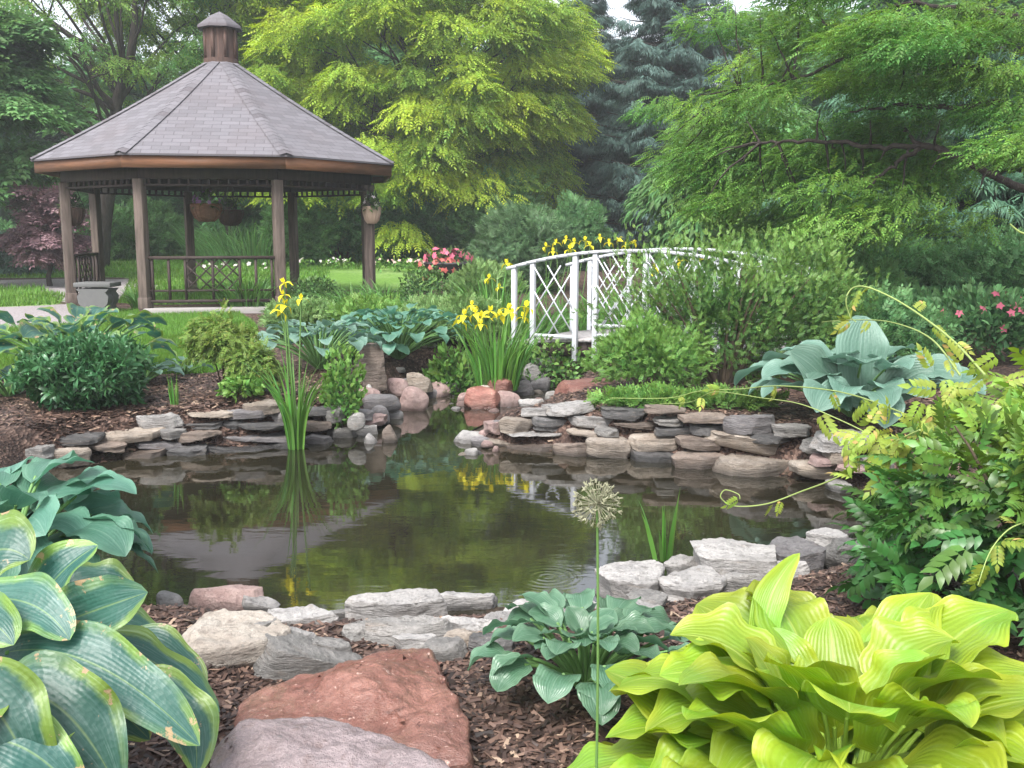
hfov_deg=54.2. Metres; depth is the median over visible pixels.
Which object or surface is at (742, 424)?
flagstone
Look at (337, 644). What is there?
flat stone
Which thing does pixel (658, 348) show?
shrub
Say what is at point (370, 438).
cobble
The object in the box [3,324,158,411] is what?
shrub
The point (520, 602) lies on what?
flat stone
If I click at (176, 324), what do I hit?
lawn grass
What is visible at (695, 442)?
flagstone
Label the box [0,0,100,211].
shade tree
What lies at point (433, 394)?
cobble
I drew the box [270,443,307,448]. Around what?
flagstone
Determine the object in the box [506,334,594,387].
shrub
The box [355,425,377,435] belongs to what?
flagstone
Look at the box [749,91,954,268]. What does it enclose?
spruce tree
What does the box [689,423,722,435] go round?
flagstone
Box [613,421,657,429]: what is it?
flagstone
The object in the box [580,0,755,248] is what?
spruce tree
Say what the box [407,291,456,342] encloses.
shrub
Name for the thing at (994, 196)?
spruce tree
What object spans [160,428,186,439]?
flagstone
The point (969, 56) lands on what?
background tree
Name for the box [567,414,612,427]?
flagstone
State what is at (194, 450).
flagstone
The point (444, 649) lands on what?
flat stone
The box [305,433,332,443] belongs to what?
flagstone
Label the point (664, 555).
iris
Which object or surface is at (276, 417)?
flagstone
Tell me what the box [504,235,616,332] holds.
yellow iris
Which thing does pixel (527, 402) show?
flat stone
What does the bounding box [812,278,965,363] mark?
shrub
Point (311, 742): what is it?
boulder
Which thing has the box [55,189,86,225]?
hanging basket
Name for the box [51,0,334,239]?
honey locust
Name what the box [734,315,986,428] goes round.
hosta
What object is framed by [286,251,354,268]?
flower bed
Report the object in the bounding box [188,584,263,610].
boulder
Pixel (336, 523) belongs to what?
pond water
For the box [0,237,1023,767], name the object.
ground
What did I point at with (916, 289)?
rose bush
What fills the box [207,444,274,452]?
flagstone
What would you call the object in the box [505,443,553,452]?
flagstone
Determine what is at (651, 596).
flat stone
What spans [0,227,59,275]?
shrub
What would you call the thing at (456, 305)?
shrub
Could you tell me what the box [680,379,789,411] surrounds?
shrub
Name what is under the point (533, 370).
boulder
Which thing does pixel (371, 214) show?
hanging basket
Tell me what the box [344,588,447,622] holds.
flat stone
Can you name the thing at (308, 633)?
flat stone
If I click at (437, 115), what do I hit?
honey locust
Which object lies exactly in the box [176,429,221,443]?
flagstone
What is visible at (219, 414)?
flagstone
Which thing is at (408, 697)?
boulder
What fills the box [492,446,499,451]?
cobble
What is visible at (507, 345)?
daylily
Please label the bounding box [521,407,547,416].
flagstone
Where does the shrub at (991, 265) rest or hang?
on the ground at (18, 439)
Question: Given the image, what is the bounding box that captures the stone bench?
[73,281,120,312]
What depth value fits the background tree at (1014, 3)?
25.52 m
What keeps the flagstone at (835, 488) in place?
on the ground at (18, 439)
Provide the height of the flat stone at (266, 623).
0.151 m
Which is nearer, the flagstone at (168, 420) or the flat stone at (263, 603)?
the flat stone at (263, 603)
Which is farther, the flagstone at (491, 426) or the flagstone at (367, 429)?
the flagstone at (367, 429)
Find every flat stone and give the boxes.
[182,608,291,667]
[242,595,280,611]
[254,615,276,626]
[267,604,338,625]
[289,626,315,637]
[312,636,351,651]
[330,609,344,619]
[342,620,365,641]
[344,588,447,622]
[364,614,453,646]
[392,633,437,648]
[423,636,467,662]
[440,591,497,610]
[441,615,498,631]
[444,628,478,647]
[468,632,516,651]
[484,611,527,623]
[503,599,528,611]
[518,399,543,406]
[626,588,667,606]
[627,599,659,607]
[658,565,726,602]
[663,554,694,574]
[723,572,761,591]
[769,536,825,573]
[777,560,809,579]
[805,527,848,546]
[824,537,869,569]
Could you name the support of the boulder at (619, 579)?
in the pond water
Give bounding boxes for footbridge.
[506,247,813,365]
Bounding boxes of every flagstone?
[25,444,54,460]
[53,445,91,467]
[57,432,105,445]
[85,441,126,452]
[101,427,165,443]
[120,448,167,459]
[135,441,182,449]
[136,412,183,428]
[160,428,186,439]
[166,443,206,456]
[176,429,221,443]
[183,421,222,429]
[186,410,232,417]
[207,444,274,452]
[222,420,242,429]
[223,430,286,442]
[228,409,270,419]
[238,421,284,430]
[242,399,281,414]
[270,410,296,421]
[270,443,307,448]
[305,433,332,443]
[306,420,331,431]
[308,406,337,416]
[323,405,346,422]
[327,428,356,437]
[346,409,374,420]
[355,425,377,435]
[365,413,387,425]
[454,430,483,443]
[483,420,500,434]
[488,438,509,446]
[498,416,532,433]
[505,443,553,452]
[506,431,561,436]
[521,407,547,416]
[531,416,565,431]
[541,400,594,416]
[552,442,586,456]
[566,428,597,436]
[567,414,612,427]
[585,436,631,458]
[594,426,618,436]
[601,406,647,420]
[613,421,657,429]
[627,433,677,451]
[630,449,673,462]
[644,404,685,413]
[652,416,683,426]
[654,426,690,436]
[671,449,723,469]
[675,434,720,450]
[677,412,725,423]
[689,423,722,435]
[704,430,779,455]
[712,453,789,476]
[723,414,774,434]
[750,432,789,444]
[771,423,810,437]
[788,459,837,479]
[799,437,821,453]
[807,453,836,466]
[809,429,868,452]
[822,452,857,463]
[825,478,852,492]
[835,462,865,472]
[860,457,894,468]
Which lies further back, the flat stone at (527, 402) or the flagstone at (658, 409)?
the flat stone at (527, 402)
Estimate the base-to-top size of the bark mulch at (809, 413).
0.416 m
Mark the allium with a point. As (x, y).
(597, 504)
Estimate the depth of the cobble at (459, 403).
10.07 m
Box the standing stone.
[359,343,386,390]
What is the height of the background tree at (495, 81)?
8.904 m
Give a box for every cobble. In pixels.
[156,590,183,606]
[347,412,365,431]
[359,387,380,400]
[364,433,376,443]
[371,405,389,425]
[382,424,397,442]
[387,378,408,396]
[389,410,403,418]
[396,367,405,372]
[426,389,436,397]
[432,381,449,397]
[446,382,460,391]
[456,401,463,405]
[457,392,465,401]
[464,448,477,455]
[470,436,488,446]
[478,430,487,436]
[481,440,493,447]
[488,378,512,391]
[489,408,498,411]
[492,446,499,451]
[513,380,533,395]
[531,377,550,390]
[534,390,542,393]
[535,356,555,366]
[544,391,554,401]
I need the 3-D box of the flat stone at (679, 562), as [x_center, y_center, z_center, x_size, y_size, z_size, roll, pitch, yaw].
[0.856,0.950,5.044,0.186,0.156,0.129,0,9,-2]
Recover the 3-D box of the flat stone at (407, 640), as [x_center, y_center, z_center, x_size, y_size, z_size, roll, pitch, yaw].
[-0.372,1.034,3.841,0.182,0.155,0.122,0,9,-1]
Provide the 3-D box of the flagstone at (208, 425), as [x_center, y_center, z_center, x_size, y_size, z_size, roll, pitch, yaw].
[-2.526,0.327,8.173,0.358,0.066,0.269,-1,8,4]
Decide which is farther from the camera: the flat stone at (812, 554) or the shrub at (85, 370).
the shrub at (85, 370)
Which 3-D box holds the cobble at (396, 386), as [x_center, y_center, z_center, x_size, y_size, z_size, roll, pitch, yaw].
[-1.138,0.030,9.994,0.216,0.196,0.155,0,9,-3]
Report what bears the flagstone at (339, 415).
on the flagstone at (320, 411)
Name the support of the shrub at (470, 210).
on the ground at (18, 439)
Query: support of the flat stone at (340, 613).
on the ground at (18, 439)
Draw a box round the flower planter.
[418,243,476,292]
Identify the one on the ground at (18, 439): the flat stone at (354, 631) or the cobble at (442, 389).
the flat stone at (354, 631)
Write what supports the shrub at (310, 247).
on the ground at (18, 439)
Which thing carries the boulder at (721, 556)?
on the ground at (18, 439)
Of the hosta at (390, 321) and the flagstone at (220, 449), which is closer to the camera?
the flagstone at (220, 449)
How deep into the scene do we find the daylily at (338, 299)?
14.90 m
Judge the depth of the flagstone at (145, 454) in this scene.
7.75 m
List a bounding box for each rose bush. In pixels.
[879,281,958,338]
[916,276,1023,363]
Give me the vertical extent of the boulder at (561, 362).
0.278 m
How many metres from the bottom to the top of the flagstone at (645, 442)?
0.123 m
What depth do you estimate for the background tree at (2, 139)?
38.84 m
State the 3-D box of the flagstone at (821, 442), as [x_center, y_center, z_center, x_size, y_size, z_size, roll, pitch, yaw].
[2.292,0.398,6.942,0.431,0.114,0.315,0,12,-4]
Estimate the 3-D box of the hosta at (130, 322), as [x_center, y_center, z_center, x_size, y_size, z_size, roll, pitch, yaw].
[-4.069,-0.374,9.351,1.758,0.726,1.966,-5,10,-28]
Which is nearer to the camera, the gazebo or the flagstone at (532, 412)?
the flagstone at (532, 412)
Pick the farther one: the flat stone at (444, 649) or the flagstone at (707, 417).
the flagstone at (707, 417)
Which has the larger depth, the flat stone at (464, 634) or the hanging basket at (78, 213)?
the hanging basket at (78, 213)
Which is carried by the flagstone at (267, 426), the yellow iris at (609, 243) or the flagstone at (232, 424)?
the flagstone at (232, 424)
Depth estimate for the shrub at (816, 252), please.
9.47 m
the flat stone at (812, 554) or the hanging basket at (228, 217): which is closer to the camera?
the flat stone at (812, 554)
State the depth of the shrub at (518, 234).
19.87 m
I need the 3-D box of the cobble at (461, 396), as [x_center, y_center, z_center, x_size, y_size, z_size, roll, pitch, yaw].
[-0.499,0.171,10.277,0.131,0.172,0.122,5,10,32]
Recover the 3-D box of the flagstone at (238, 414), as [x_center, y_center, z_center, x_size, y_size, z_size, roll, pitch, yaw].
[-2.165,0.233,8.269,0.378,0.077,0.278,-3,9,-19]
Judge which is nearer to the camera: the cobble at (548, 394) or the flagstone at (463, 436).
the flagstone at (463, 436)
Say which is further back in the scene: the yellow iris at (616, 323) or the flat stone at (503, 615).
the yellow iris at (616, 323)
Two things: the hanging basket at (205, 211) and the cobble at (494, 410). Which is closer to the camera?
the cobble at (494, 410)
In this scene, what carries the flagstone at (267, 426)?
on the ground at (18, 439)
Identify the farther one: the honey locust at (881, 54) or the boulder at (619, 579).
the honey locust at (881, 54)
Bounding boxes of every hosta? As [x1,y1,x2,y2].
[0,303,177,371]
[0,363,25,396]
[0,450,157,576]
[0,509,219,767]
[145,360,184,380]
[165,356,213,373]
[254,316,389,368]
[290,320,414,359]
[322,303,472,359]
[467,588,688,725]
[567,553,1023,767]
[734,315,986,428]
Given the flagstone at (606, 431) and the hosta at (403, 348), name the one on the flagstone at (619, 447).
the flagstone at (606, 431)
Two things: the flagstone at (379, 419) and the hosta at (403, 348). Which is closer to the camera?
the flagstone at (379, 419)
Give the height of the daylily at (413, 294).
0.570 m
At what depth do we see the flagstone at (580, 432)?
7.90 m
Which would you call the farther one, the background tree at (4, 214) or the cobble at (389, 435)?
the background tree at (4, 214)
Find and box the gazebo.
[29,12,395,313]
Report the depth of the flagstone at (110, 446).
7.64 m
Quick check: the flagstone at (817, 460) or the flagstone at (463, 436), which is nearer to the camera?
the flagstone at (817, 460)
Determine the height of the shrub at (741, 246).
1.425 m
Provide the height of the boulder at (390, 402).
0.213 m
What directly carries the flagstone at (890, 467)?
on the ground at (18, 439)
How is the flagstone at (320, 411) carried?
on the ground at (18, 439)
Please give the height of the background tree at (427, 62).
11.075 m
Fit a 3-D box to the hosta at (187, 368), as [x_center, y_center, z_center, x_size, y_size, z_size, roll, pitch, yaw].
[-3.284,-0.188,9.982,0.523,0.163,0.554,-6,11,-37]
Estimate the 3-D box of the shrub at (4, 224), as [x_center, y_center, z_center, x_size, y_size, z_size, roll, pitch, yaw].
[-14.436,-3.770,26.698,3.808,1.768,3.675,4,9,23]
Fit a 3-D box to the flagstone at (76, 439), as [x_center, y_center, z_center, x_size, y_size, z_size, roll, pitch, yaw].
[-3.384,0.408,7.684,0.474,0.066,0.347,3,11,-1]
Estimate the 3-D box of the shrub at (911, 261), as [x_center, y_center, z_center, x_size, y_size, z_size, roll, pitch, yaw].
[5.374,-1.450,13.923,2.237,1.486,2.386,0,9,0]
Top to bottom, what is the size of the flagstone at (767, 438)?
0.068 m
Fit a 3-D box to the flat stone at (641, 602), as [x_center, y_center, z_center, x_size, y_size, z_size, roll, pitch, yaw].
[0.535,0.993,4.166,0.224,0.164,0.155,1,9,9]
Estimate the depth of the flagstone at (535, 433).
8.05 m
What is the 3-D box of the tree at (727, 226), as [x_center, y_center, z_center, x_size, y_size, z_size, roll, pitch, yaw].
[5.044,-2.860,17.811,3.446,3.113,3.958,0,9,0]
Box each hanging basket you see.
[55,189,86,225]
[190,179,225,221]
[213,183,246,225]
[361,176,382,223]
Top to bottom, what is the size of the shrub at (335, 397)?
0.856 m
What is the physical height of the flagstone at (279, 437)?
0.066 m
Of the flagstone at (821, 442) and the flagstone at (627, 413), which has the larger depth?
the flagstone at (627, 413)
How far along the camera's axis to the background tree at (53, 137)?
39.54 m
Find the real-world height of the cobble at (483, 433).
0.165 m
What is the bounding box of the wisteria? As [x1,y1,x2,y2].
[624,224,1023,645]
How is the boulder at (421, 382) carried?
on the ground at (18, 439)
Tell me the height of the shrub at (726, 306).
1.674 m
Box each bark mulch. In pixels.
[0,366,474,468]
[128,551,1023,767]
[511,363,1011,526]
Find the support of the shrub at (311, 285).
on the ground at (18, 439)
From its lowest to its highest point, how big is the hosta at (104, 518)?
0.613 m
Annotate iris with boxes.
[167,374,178,404]
[238,278,339,449]
[444,259,557,335]
[444,300,556,390]
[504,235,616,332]
[547,233,661,330]
[578,258,685,328]
[639,491,679,561]
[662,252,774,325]
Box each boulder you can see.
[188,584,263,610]
[210,716,449,767]
[234,648,473,767]
[362,394,400,411]
[399,386,428,410]
[406,372,432,392]
[464,386,499,408]
[498,390,519,406]
[519,363,545,382]
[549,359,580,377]
[554,378,617,394]
[594,560,664,598]
[690,537,776,577]
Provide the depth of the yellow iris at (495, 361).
10.39 m
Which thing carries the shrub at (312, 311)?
on the ground at (18, 439)
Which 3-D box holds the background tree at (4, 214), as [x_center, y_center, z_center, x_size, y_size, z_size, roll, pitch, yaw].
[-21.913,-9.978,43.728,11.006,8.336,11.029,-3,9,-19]
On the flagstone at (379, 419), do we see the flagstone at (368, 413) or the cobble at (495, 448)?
the flagstone at (368, 413)
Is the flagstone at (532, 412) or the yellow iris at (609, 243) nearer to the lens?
the flagstone at (532, 412)
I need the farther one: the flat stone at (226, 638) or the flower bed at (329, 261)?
the flower bed at (329, 261)
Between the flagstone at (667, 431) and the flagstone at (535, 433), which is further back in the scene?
the flagstone at (535, 433)
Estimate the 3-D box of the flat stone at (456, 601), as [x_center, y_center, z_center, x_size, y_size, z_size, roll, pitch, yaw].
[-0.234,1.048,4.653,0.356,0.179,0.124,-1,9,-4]
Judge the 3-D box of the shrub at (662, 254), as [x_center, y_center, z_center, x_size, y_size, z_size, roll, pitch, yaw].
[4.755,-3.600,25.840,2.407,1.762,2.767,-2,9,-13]
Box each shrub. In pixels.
[0,215,16,232]
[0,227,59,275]
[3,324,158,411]
[73,200,171,260]
[123,196,185,255]
[177,297,264,387]
[215,372,265,402]
[223,333,286,391]
[255,192,342,266]
[257,295,340,339]
[262,164,405,262]
[291,274,345,305]
[318,341,367,428]
[325,292,410,339]
[351,159,463,263]
[381,302,445,349]
[395,169,482,261]
[398,265,452,301]
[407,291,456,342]
[418,338,483,396]
[433,288,507,345]
[436,256,528,301]
[444,163,552,261]
[463,193,582,293]
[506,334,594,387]
[545,189,618,270]
[568,210,890,384]
[579,306,722,390]
[583,379,711,410]
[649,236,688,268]
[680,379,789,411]
[699,228,811,292]
[737,204,881,358]
[790,247,917,335]
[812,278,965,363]
[841,227,987,293]
[919,219,1023,338]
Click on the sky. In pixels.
(619, 12)
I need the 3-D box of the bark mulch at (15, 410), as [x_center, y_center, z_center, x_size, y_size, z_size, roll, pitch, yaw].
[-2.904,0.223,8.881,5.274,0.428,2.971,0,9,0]
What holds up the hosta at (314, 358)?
on the bark mulch at (15, 410)
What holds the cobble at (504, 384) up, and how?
on the ground at (18, 439)
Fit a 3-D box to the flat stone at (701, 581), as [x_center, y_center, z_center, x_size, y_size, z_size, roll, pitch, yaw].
[0.828,0.964,4.637,0.317,0.172,0.235,-3,9,-20]
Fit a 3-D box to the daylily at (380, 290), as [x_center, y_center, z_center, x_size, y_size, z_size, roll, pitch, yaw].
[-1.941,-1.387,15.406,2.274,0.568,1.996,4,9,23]
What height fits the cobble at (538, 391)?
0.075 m
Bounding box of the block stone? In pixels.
[253,630,361,681]
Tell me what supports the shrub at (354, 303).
on the ground at (18, 439)
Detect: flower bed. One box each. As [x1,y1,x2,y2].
[201,260,273,275]
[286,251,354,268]
[375,254,424,272]
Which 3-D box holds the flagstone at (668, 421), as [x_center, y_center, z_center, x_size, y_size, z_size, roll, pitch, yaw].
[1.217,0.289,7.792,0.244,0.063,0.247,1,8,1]
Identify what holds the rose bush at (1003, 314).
on the ground at (18, 439)
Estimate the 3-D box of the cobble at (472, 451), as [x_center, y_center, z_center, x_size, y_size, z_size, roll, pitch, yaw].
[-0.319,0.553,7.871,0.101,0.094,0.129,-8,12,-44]
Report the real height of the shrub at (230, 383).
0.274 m
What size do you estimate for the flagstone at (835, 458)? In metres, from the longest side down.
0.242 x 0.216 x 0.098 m
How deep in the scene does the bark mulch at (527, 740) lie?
3.41 m
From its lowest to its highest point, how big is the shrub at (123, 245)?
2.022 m
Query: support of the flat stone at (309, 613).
on the ground at (18, 439)
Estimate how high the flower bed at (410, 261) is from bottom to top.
0.562 m
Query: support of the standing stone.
on the ground at (18, 439)
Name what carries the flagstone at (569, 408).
on the flagstone at (532, 412)
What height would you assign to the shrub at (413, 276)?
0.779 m
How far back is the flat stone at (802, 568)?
4.77 m
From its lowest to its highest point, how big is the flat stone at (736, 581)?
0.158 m
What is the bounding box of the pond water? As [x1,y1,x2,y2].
[55,356,884,614]
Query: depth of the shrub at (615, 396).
8.07 m
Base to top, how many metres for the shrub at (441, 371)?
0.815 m
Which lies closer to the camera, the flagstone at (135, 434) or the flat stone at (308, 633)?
the flat stone at (308, 633)
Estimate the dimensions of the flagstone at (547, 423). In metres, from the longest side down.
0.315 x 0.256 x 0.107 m
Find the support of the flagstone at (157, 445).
on the flagstone at (194, 450)
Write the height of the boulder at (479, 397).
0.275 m
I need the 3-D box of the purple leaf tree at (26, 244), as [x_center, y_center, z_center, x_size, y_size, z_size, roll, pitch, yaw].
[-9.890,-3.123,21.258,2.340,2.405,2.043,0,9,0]
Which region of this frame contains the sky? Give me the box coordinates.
[2,0,868,231]
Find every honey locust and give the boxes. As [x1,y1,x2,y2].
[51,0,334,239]
[211,0,615,259]
[614,0,1023,259]
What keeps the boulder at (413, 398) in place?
in the pond water
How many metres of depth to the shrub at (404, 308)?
11.67 m
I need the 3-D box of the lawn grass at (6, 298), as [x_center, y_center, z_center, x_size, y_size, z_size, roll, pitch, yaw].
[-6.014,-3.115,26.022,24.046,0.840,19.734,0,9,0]
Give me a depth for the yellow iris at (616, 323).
13.63 m
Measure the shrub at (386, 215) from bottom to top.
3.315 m
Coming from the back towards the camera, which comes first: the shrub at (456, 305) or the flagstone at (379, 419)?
the shrub at (456, 305)
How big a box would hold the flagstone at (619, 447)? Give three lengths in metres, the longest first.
0.376 x 0.301 x 0.162 m
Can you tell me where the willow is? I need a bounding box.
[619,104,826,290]
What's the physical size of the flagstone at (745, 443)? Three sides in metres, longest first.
0.744 x 0.494 x 0.151 m
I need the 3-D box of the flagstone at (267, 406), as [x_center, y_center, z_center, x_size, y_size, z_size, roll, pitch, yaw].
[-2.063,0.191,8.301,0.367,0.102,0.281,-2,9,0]
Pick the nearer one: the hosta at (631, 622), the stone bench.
the hosta at (631, 622)
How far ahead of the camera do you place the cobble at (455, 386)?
10.95 m
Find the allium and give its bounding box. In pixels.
[572,477,622,767]
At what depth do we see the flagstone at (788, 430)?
7.21 m
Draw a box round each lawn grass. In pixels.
[0,245,641,306]
[0,305,257,373]
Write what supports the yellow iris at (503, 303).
on the ground at (18, 439)
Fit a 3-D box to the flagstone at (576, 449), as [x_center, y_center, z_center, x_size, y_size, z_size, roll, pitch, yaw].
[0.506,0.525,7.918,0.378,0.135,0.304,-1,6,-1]
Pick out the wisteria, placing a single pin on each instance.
(957, 512)
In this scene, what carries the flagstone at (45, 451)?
on the ground at (18, 439)
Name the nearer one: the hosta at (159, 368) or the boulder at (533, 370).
the hosta at (159, 368)
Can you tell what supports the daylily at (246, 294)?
on the ground at (18, 439)
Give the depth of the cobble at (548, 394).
10.25 m
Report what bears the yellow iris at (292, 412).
on the ground at (18, 439)
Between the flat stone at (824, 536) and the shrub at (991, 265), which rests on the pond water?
the flat stone at (824, 536)
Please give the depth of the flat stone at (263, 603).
4.54 m
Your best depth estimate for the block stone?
3.63 m
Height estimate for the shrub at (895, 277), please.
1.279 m
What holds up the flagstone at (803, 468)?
on the ground at (18, 439)
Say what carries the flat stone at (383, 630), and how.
on the ground at (18, 439)
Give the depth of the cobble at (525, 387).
10.69 m
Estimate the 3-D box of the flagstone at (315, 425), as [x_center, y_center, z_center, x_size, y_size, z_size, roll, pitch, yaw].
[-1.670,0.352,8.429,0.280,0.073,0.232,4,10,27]
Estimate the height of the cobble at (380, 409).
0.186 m
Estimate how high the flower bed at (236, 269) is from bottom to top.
0.487 m
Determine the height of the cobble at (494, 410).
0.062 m
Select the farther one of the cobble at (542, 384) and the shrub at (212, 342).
the cobble at (542, 384)
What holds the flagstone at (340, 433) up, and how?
on the ground at (18, 439)
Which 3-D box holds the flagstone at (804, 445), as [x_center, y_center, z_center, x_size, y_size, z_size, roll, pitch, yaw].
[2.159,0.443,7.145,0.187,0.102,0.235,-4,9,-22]
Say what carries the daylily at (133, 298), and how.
on the ground at (18, 439)
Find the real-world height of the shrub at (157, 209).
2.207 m
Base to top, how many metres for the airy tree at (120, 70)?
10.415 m
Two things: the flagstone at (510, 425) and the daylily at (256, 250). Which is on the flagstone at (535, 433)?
the flagstone at (510, 425)
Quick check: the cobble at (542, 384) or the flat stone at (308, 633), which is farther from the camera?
the cobble at (542, 384)
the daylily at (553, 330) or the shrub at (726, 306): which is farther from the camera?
the daylily at (553, 330)
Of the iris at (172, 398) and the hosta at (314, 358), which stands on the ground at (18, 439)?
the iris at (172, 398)
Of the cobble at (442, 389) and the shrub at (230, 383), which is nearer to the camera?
the shrub at (230, 383)
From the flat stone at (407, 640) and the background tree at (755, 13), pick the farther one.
the background tree at (755, 13)
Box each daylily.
[117,283,167,309]
[125,209,271,262]
[159,214,317,266]
[179,269,298,306]
[299,283,394,304]
[308,278,436,302]
[374,287,455,302]
[454,327,547,363]
[503,299,601,338]
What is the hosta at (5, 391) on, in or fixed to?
on the ground at (18, 439)
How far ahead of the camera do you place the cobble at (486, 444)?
8.06 m
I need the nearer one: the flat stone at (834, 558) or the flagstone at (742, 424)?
the flat stone at (834, 558)
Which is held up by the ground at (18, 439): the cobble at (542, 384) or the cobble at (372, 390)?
the cobble at (372, 390)
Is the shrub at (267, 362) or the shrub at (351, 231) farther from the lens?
the shrub at (351, 231)
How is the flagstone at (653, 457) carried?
on the ground at (18, 439)
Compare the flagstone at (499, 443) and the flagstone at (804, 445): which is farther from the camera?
the flagstone at (499, 443)
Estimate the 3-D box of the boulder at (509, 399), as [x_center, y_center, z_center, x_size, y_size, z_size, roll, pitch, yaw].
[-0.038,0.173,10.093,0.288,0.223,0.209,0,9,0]
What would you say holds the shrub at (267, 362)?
on the ground at (18, 439)
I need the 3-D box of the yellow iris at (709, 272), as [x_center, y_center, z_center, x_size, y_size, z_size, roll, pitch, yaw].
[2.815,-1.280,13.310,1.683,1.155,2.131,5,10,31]
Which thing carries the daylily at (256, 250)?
on the ground at (18, 439)
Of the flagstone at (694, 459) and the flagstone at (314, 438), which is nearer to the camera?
the flagstone at (694, 459)
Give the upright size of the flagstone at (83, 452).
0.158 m
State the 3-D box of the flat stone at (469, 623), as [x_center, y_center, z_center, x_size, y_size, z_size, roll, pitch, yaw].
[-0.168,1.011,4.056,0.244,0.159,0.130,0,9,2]
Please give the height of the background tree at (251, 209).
10.646 m
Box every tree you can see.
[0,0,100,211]
[0,0,256,266]
[0,129,59,220]
[0,181,91,285]
[0,185,74,231]
[12,36,256,240]
[192,7,453,240]
[328,26,506,239]
[445,43,597,180]
[525,0,648,246]
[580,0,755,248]
[679,0,849,124]
[699,154,849,248]
[733,34,956,145]
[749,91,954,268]
[781,23,1023,154]
[795,0,1023,200]
[859,42,1023,283]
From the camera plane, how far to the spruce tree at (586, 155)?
33.97 m
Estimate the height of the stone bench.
0.510 m
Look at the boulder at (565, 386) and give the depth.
9.47 m
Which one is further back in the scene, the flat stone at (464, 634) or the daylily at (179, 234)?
the daylily at (179, 234)
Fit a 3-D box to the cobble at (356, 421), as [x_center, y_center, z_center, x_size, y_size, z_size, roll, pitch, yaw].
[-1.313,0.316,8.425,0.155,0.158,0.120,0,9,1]
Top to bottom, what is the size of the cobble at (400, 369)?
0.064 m
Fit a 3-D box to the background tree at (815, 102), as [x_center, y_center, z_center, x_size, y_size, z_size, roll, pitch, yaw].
[11.725,-8.231,33.379,12.055,7.918,11.246,-1,9,-9]
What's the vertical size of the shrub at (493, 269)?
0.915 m
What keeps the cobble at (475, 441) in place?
in the pond water
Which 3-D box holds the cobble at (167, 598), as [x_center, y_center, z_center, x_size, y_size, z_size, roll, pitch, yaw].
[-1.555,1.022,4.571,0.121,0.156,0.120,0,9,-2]
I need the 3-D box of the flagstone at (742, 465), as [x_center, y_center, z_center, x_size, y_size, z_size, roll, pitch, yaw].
[1.741,0.603,7.330,0.536,0.142,0.428,-5,10,-28]
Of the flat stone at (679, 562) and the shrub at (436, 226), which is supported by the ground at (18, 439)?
the shrub at (436, 226)
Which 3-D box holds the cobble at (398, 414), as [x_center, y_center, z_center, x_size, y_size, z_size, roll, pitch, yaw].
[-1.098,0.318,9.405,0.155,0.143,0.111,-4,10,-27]
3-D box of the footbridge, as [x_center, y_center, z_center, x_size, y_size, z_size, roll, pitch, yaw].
[1.701,-0.918,11.581,3.196,1.297,1.565,5,10,30]
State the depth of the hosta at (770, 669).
2.55 m
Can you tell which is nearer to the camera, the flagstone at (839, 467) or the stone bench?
the flagstone at (839, 467)
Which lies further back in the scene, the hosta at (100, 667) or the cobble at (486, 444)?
the cobble at (486, 444)

